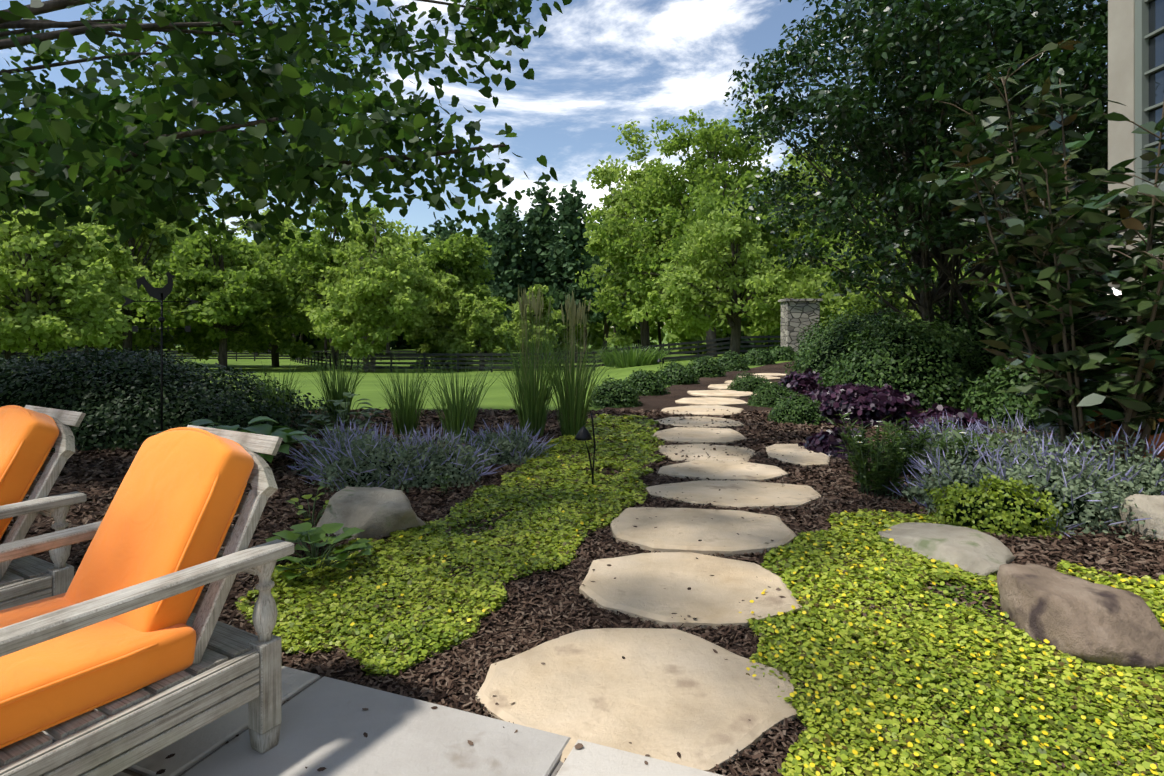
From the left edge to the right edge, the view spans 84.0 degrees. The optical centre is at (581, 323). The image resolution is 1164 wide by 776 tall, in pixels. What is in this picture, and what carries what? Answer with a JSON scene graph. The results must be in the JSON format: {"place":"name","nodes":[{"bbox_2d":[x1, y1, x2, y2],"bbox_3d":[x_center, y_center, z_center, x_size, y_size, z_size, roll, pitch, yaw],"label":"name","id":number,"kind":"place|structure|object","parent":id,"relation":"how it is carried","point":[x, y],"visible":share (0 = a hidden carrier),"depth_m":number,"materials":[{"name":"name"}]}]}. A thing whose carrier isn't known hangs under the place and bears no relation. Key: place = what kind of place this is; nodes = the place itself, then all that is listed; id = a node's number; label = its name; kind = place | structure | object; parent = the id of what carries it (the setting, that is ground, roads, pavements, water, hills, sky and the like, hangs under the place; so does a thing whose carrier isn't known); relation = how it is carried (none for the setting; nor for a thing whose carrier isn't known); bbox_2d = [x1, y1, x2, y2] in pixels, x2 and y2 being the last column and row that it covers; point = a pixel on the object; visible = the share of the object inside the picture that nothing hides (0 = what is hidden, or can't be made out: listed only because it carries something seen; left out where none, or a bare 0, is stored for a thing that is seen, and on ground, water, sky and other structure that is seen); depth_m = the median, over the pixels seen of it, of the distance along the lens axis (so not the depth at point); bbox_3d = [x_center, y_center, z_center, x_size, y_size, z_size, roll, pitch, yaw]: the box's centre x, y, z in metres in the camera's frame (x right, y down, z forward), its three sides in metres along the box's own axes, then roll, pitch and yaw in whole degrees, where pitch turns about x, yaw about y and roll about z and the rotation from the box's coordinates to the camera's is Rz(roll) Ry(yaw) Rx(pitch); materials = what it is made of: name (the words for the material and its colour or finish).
{"place":"outdoors","nodes":[
{"label":"outdoors","id":0,"kind":"place"},
{"bbox_2d":[0,329,789,426],"bbox_3d":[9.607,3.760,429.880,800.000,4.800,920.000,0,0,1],"label":"lawn","id":1,"kind":"structure","parent":0,"point":[496,396],"depth_m":33.33,"materials":[{"name":"green plant"}]},
{"bbox_2d":[1,351,152,361],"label":"fence","id":2,"kind":"object","parent":1,"relation":"on","point":[16,353],"visible":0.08,"depth_m":69.15,"materials":[{"name":"black paint"}]},
{"bbox_2d":[2,350,563,360],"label":"fence","id":3,"kind":"object","parent":1,"relation":"on","point":[236,356],"visible":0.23,"depth_m":84.88,"materials":[{"name":"black paint"}]},
{"bbox_2d":[0,0,587,249],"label":"overhanging tree","id":4,"kind":"object","parent":1,"relation":"on","point":[122,163],"visible":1,"depth_m":5.29,"materials":[{"name":"green plant"}]},
{"bbox_2d":[291,352,358,371],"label":"fence","id":5,"kind":"object","parent":1,"relation":"on","point":[326,354],"visible":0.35,"depth_m":57.84,"materials":[{"name":"black paint"}]},
{"bbox_2d":[0,80,1025,371],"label":"trees","id":6,"kind":"object","parent":1,"relation":"on","point":[692,254],"visible":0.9,"depth_m":46.53,"materials":[{"name":"green plant"}]},
{"bbox_2d":[436,179,639,360],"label":"pine trees","id":7,"kind":"object","parent":1,"relation":"on","point":[538,262],"visible":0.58,"depth_m":76.63,"materials":[{"name":"green plant"}]},
{"bbox_2d":[2,102,1107,355],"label":"forest trees","id":8,"kind":"object","parent":1,"relation":"on","point":[596,330],"depth_m":112.05,"materials":[{"name":"green plant"}]},
{"bbox_2d":[358,335,769,371],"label":"fence","id":9,"kind":"object","parent":1,"relation":"on","point":[697,351],"visible":0.5,"depth_m":45.68,"materials":[{"name":"black paint"}]},
{"bbox_2d":[769,336,780,346],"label":"fence","id":10,"kind":"object","parent":1,"relation":"on","point":[774,340],"visible":0.04,"depth_m":44.69,"materials":[{"name":"black paint"}]},
{"bbox_2d":[778,299,822,354],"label":"stone pillar","id":11,"kind":"structure","parent":1,"relation":"on","point":[797,315],"depth_m":25.35,"materials":[{"name":"grey stone"}]},
{"bbox_2d":[721,0,1107,331],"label":"tree","id":12,"kind":"object","parent":1,"relation":"on","point":[935,43],"visible":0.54,"depth_m":10.36,"materials":[{"name":"green plant"}]},
{"bbox_2d":[1108,0,1163,464],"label":"house","id":13,"kind":"structure","parent":1,"relation":"on","point":[1136,57],"depth_m":6.40,"materials":[{"name":"paint"}]},
{"bbox_2d":[0,0,1107,327],"label":"sky","id":14,"kind":"structure","parent":0,"point":[597,65],"materials":[{"name":"blue"}]},
{"bbox_2d":[7,361,1163,775],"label":"mulch bed","id":15,"kind":"object","parent":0,"point":[662,401],"depth_m":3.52,"materials":[{"name":"brown wood"}]},
{"bbox_2d":[122,271,198,430],"bbox_3d":[-4.153,0.420,6.382,0.537,1.880,0.405,0,0,18],"label":"weather vane","id":16,"kind":"object","parent":15,"relation":"on","point":[163,293],"visible":1,"depth_m":6.37,"materials":[{"name":"black metal"}]},
{"bbox_2d":[0,346,340,451],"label":"shrub","id":17,"kind":"object","parent":15,"relation":"on","point":[118,406],"visible":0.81,"depth_m":7.51,"materials":[{"name":"green plant"}]},
{"bbox_2d":[147,416,317,462],"bbox_3d":[-3.223,1.125,6.054,1.571,0.476,1.496,0,0,1],"label":"hosta","id":18,"kind":"object","parent":15,"relation":"on","point":[286,433],"visible":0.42,"depth_m":5.96,"materials":[{"name":"green plant"}]},
{"bbox_2d":[243,358,303,426],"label":"ornamental grass","id":19,"kind":"object","parent":15,"relation":"on","point":[274,393],"depth_m":8.27,"materials":[{"name":"green plant"}]},
{"bbox_2d":[52,676,562,775],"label":"patio joints","id":20,"kind":"object","parent":15,"relation":"on","point":[558,766],"depth_m":1.95,"materials":[{"name":"grey concrete"}]},
{"bbox_2d":[287,486,328,526],"bbox_3d":[-1.783,1.226,4.299,0.317,0.272,0.358,0,0,-37],"label":"ladys mantle","id":21,"kind":"object","parent":15,"relation":"on","point":[300,511],"visible":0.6,"depth_m":4.29,"materials":[{"name":"green plant"}]},
{"bbox_2d":[265,522,373,579],"bbox_3d":[-1.441,1.244,3.572,0.553,0.239,0.719,0,0,-28],"label":"leafy plant","id":22,"kind":"object","parent":15,"relation":"on","point":[306,532],"visible":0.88,"depth_m":3.56,"materials":[{"name":"green plant"}]},
{"bbox_2d":[295,343,369,421],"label":"ornamental grass","id":23,"kind":"object","parent":15,"relation":"on","point":[334,394],"depth_m":8.78,"materials":[{"name":"green plant"}]},
{"bbox_2d":[287,414,395,476],"bbox_3d":[-2.224,1.113,6.030,1.035,0.538,1.013,0,0,-20],"label":"catmint","id":24,"kind":"object","parent":15,"relation":"on","point":[310,458],"visible":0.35,"depth_m":5.92,"materials":[{"name":"purple plant"}]},
{"bbox_2d":[300,392,387,438],"bbox_3d":[-2.667,1.072,7.217,0.934,0.580,0.957,0,0,1],"label":"leafy perennial","id":25,"kind":"object","parent":15,"relation":"on","point":[344,413],"visible":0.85,"depth_m":7.19,"materials":[{"name":"green plant"}]},
{"bbox_2d":[0,666,723,775],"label":"patio flagstones","id":26,"kind":"object","parent":15,"relation":"on","point":[327,722],"visible":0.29,"depth_m":2.01,"materials":[{"name":"stone"}]},
{"bbox_2d":[0,405,86,609],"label":"chair","id":27,"kind":"object","parent":26,"relation":"on","point":[31,436],"visible":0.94,"depth_m":2.59,"materials":[{"name":"grey wood"}]},
{"bbox_2d":[0,425,293,775],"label":"chair","id":28,"kind":"object","parent":26,"relation":"on","point":[123,621],"visible":1,"depth_m":1.89,"materials":[{"name":"orange fabric"}]},
{"bbox_2d":[317,486,424,539],"bbox_3d":[-1.426,1.277,4.277,0.797,0.292,0.533,0,0,27],"label":"boulder","id":29,"kind":"object","parent":15,"relation":"on","point":[374,512],"visible":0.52,"depth_m":4.13,"materials":[{"name":"grey stone"}]},
{"bbox_2d":[299,423,446,495],"bbox_3d":[-1.732,1.097,5.515,1.283,0.571,1.120,0,0,1],"label":"catmint","id":30,"kind":"object","parent":15,"relation":"on","point":[364,472],"visible":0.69,"depth_m":5.32,"materials":[{"name":"purple plant"}]},
{"bbox_2d":[372,355,445,435],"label":"ornamental grass","id":31,"kind":"object","parent":15,"relation":"on","point":[407,414],"depth_m":7.80,"materials":[{"name":"green plant"}]},
{"bbox_2d":[371,421,506,490],"bbox_3d":[-1.292,1.105,5.625,1.142,0.551,1.059,0,0,35],"label":"catmint","id":32,"kind":"object","parent":15,"relation":"on","point":[452,458],"visible":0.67,"depth_m":5.47,"materials":[{"name":"purple plant"}]},
{"bbox_2d":[434,470,453,494],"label":"plant","id":33,"kind":"object","parent":15,"relation":"on","point":[442,484],"visible":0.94,"depth_m":5.11,"materials":[{"name":"green plant"}]},
{"bbox_2d":[235,413,665,675],"bbox_3d":[-0.059,1.323,5.886,1.659,0.076,7.002,0,0,18],"label":"ground cover","id":34,"kind":"object","parent":15,"relation":"on","point":[441,541],"depth_m":3.60,"materials":[{"name":"green plant"}]},
{"bbox_2d":[412,354,514,443],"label":"ornamental grass","id":35,"kind":"object","parent":15,"relation":"on","point":[454,419],"depth_m":7.26,"materials":[{"name":"green plant"}]},
{"bbox_2d":[454,419,557,466],"bbox_3d":[-0.761,1.158,6.454,1.048,0.449,0.908,0,0,1],"label":"catmint","id":36,"kind":"object","parent":15,"relation":"on","point":[517,448],"visible":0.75,"depth_m":6.33,"materials":[{"name":"purple plant"}]},
{"bbox_2d":[470,284,595,435],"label":"ornamental grass","id":37,"kind":"object","parent":15,"relation":"on","point":[532,401],"depth_m":7.65,"materials":[{"name":"green plant"}]},
{"bbox_2d":[517,290,626,435],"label":"ornamental grass","id":38,"kind":"object","parent":15,"relation":"on","point":[572,409],"depth_m":7.63,"materials":[{"name":"green plant"}]},
{"bbox_2d":[575,414,595,483],"bbox_3d":[0.013,1.049,5.306,0.146,0.622,0.147,0,0,35],"label":"path light","id":39,"kind":"object","parent":15,"relation":"on","point":[583,434],"visible":0.94,"depth_m":5.31,"materials":[{"name":"black metal"}]},
{"bbox_2d":[475,628,800,772],"bbox_3d":[0.205,1.340,2.378,0.994,0.040,0.959,0,0,-41],"label":"stepping stone","id":40,"kind":"object","parent":15,"relation":"on","point":[695,701],"visible":0.81,"depth_m":2.30,"materials":[{"name":"beige stone"}]},
{"bbox_2d":[156,416,800,774],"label":"debris on stones","id":41,"kind":"object","parent":40,"relation":"on","point":[365,734],"visible":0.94,"depth_m":2.21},
{"bbox_2d":[579,552,802,628],"bbox_3d":[0.516,1.335,3.297,1.057,0.050,0.887,0,0,1],"label":"stepping stone","id":42,"kind":"object","parent":15,"relation":"on","point":[652,587],"visible":0.85,"depth_m":3.19,"materials":[{"name":"beige stone"}]},
{"bbox_2d":[589,345,797,408],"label":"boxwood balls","id":43,"kind":"object","parent":15,"relation":"on","point":[616,393],"visible":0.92,"depth_m":14.42,"materials":[{"name":"green plant"}]},
{"bbox_2d":[654,416,743,427],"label":"stepping stone","id":44,"kind":"object","parent":15,"relation":"on","point":[716,421],"visible":0.71,"depth_m":8.61,"materials":[{"name":"beige stone"}]},
{"bbox_2d":[653,427,746,444],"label":"stepping stone","id":45,"kind":"object","parent":15,"relation":"on","point":[699,435],"visible":0.88,"depth_m":7.52,"materials":[{"name":"beige stone"}]},
{"bbox_2d":[661,405,743,415],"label":"stepping stone","id":46,"kind":"object","parent":15,"relation":"on","point":[698,410],"visible":0.85,"depth_m":9.73,"materials":[{"name":"beige stone"}]},
{"bbox_2d":[610,507,796,556],"bbox_3d":[0.760,1.330,4.167,1.154,0.060,0.855,0,0,1],"label":"stepping stone","id":47,"kind":"object","parent":15,"relation":"on","point":[677,530],"visible":0.81,"depth_m":4.07,"materials":[{"name":"beige stone"}]},
{"bbox_2d":[658,444,756,461],"bbox_3d":[1.302,1.340,6.671,1.009,0.040,0.934,0,0,1],"label":"stepping stone","id":48,"kind":"object","parent":15,"relation":"on","point":[718,453],"visible":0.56,"depth_m":6.63,"materials":[{"name":"beige stone"}]},
{"bbox_2d":[675,397,748,405],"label":"stepping stone","id":49,"kind":"object","parent":15,"relation":"on","point":[712,401],"visible":0.9,"depth_m":10.98,"materials":[{"name":"beige stone"}]},
{"bbox_2d":[708,384,729,389],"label":"stepping stone","id":50,"kind":"object","parent":15,"relation":"on","point":[719,386],"visible":0.4,"depth_m":13.39,"materials":[{"name":"beige stone"}]},
{"bbox_2d":[687,390,752,397],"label":"stepping stone","id":51,"kind":"object","parent":15,"relation":"on","point":[722,393],"visible":0.77,"depth_m":12.14,"materials":[{"name":"beige stone"}]},
{"bbox_2d":[658,460,787,481],"bbox_3d":[1.246,1.332,5.851,1.144,0.055,0.749,0,0,1],"label":"stepping stone","id":52,"kind":"object","parent":15,"relation":"on","point":[721,470],"visible":0.85,"depth_m":5.75,"materials":[{"name":"beige stone"}]},
{"bbox_2d":[645,480,821,509],"bbox_3d":[1.184,1.337,5.061,1.354,0.045,0.765,0,0,1],"label":"stepping stone","id":53,"kind":"object","parent":15,"relation":"on","point":[702,492],"visible":0.83,"depth_m":5.01,"materials":[{"name":"beige stone"}]},
{"bbox_2d":[727,371,772,392],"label":"boxwood","id":54,"kind":"object","parent":15,"relation":"on","point":[749,383],"visible":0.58,"depth_m":12.59,"materials":[{"name":"green plant"}]},
{"bbox_2d":[738,376,780,379],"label":"stepping stone","id":55,"kind":"object","parent":15,"relation":"on","point":[773,378],"visible":0.4,"depth_m":15.70,"materials":[{"name":"beige stone"}]},
{"bbox_2d":[750,373,785,375],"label":"stepping stone","id":56,"kind":"object","parent":15,"relation":"on","point":[770,374],"visible":0.73,"depth_m":16.82,"materials":[{"name":"beige stone"}]},
{"bbox_2d":[747,381,797,407],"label":"boxwood","id":57,"kind":"object","parent":15,"relation":"on","point":[767,395],"visible":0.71,"depth_m":10.56,"materials":[{"name":"green plant"}]},
{"bbox_2d":[766,444,829,467],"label":"stepping stone","id":58,"kind":"object","parent":15,"relation":"on","point":[803,456],"visible":0.73,"depth_m":6.43,"materials":[{"name":"beige stone"}]},
{"bbox_2d":[767,391,831,425],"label":"boxwood","id":59,"kind":"object","parent":15,"relation":"on","point":[798,410],"visible":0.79,"depth_m":8.71,"materials":[{"name":"green plant"}]},
{"bbox_2d":[778,368,826,392],"bbox_3d":[4.428,1.162,12.886,1.292,0.543,1.019,0,0,1],"label":"heuchera","id":60,"kind":"object","parent":15,"relation":"on","point":[805,381],"visible":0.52,"depth_m":12.63,"materials":[{"name":"purple plant"}]},
{"bbox_2d":[798,426,870,458],"bbox_3d":[2.638,1.251,6.756,0.758,0.369,0.726,0,0,26],"label":"heuchera","id":61,"kind":"object","parent":15,"relation":"on","point":[828,441],"visible":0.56,"depth_m":6.63,"materials":[{"name":"purple plant"}]},
{"bbox_2d":[773,383,920,427],"bbox_3d":[3.681,1.128,8.970,1.999,0.620,1.353,0,0,1],"label":"heuchera","id":62,"kind":"object","parent":15,"relation":"on","point":[866,405],"visible":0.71,"depth_m":8.62,"materials":[{"name":"purple plant"}]},
{"bbox_2d":[828,410,915,496],"bbox_3d":[2.265,1.032,5.077,0.661,0.656,0.626,0,0,1],"label":"daisy clump","id":63,"kind":"object","parent":15,"relation":"on","point":[880,473],"visible":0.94,"depth_m":5.05,"materials":[{"name":"green plant"}]},
{"bbox_2d":[886,416,940,476],"bbox_3d":[2.924,1.104,5.740,0.460,0.514,0.560,0,0,21],"label":"perennial clump","id":64,"kind":"object","parent":15,"relation":"on","point":[919,443],"visible":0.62,"depth_m":5.65,"materials":[{"name":"green plant"}]},
{"bbox_2d":[783,279,1107,432],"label":"shrubs","id":65,"kind":"object","parent":15,"relation":"on","point":[951,365],"visible":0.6,"depth_m":10.64,"materials":[{"name":"green plant"}]},
{"bbox_2d":[896,403,994,440],"bbox_3d":[4.343,1.190,7.777,1.092,0.494,0.962,0,0,1],"label":"heuchera","id":66,"kind":"object","parent":15,"relation":"on","point":[939,411],"visible":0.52,"depth_m":7.67,"materials":[{"name":"purple plant"}]},
{"bbox_2d":[878,522,1014,576],"bbox_3d":[2.156,1.321,3.838,0.729,0.153,0.716,0,0,-45],"label":"boulder","id":67,"kind":"object","parent":15,"relation":"on","point":[973,551],"visible":0.6,"depth_m":3.71,"materials":[{"name":"grey stone"}]},
{"bbox_2d":[902,412,990,472],"bbox_3d":[3.441,1.102,6.077,1.059,0.560,1.043,0,0,1],"label":"catmint","id":68,"kind":"object","parent":15,"relation":"on","point":[937,432],"visible":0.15,"depth_m":6.01,"materials":[{"name":"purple plant"}]},
{"bbox_2d":[739,508,1163,775],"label":"ground cover","id":69,"kind":"object","parent":15,"relation":"on","point":[918,573],"depth_m":2.41,"materials":[{"name":"green plant"}]},
{"bbox_2d":[883,432,1055,515],"bbox_3d":[2.912,1.095,4.790,1.227,0.574,1.095,0,0,-35],"label":"catmint","id":70,"kind":"object","parent":15,"relation":"on","point":[928,483],"visible":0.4,"depth_m":4.75,"materials":[{"name":"purple plant"}]},
{"bbox_2d":[931,420,1011,479],"bbox_3d":[3.012,1.070,5.039,0.612,0.581,0.563,0,0,1],"label":"perennial clump","id":71,"kind":"object","parent":15,"relation":"on","point":[943,443],"visible":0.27,"depth_m":4.97,"materials":[{"name":"green plant"}]},
{"bbox_2d":[920,473,1075,540],"bbox_3d":[2.789,1.196,4.346,0.950,0.368,0.689,0,0,1],"label":"shrub","id":72,"kind":"object","parent":15,"relation":"on","point":[1001,508],"visible":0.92,"depth_m":4.20,"materials":[{"name":"green plant"}]},
{"bbox_2d":[948,404,1091,475],"bbox_3d":[3.815,1.055,5.679,1.283,0.652,1.163,0,0,1],"label":"catmint","id":73,"kind":"object","parent":15,"relation":"on","point":[1032,441],"visible":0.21,"depth_m":5.62,"materials":[{"name":"purple plant"}]},
{"bbox_2d":[916,36,1163,475],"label":"magnolia","id":74,"kind":"object","parent":15,"relation":"on","point":[1077,356],"visible":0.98,"depth_m":5.21,"materials":[{"name":"green plant"}]},
{"bbox_2d":[933,430,1157,540],"bbox_3d":[3.313,1.059,4.531,1.399,0.646,1.262,0,0,1],"label":"catmint","id":75,"kind":"object","parent":15,"relation":"on","point":[1089,506],"visible":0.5,"depth_m":4.33,"materials":[{"name":"purple plant"}]},
{"bbox_2d":[997,563,1163,670],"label":"boulder","id":76,"kind":"object","parent":15,"relation":"on","point":[1084,620],"visible":0.85,"depth_m":2.65,"materials":[{"name":"grey stone"}]},
{"bbox_2d":[1023,423,1163,475],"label":"catmint","id":77,"kind":"object","parent":15,"relation":"on","point":[1049,428],"visible":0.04,"depth_m":5.84,"materials":[{"name":"purple plant"}]},
{"bbox_2d":[1033,422,1163,513],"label":"catmint","id":78,"kind":"object","parent":15,"relation":"on","point":[1151,473],"visible":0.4,"depth_m":4.74,"materials":[{"name":"purple plant"}]},
{"bbox_2d":[1087,410,1163,461],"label":"plant","id":79,"kind":"object","parent":15,"relation":"on","point":[1160,441],"visible":0.15,"depth_m":5.43,"materials":[{"name":"green plant"}]},
{"bbox_2d":[1119,494,1163,540],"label":"boulder","id":80,"kind":"object","parent":15,"relation":"on","point":[1151,506],"visible":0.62,"depth_m":4.12,"materials":[{"name":"grey stone"}]},
{"bbox_2d":[594,343,671,367],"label":"pale grass","id":81,"kind":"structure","parent":0,"point":[635,357],"depth_m":42.72,"materials":[{"name":"green plant"}]}
]}

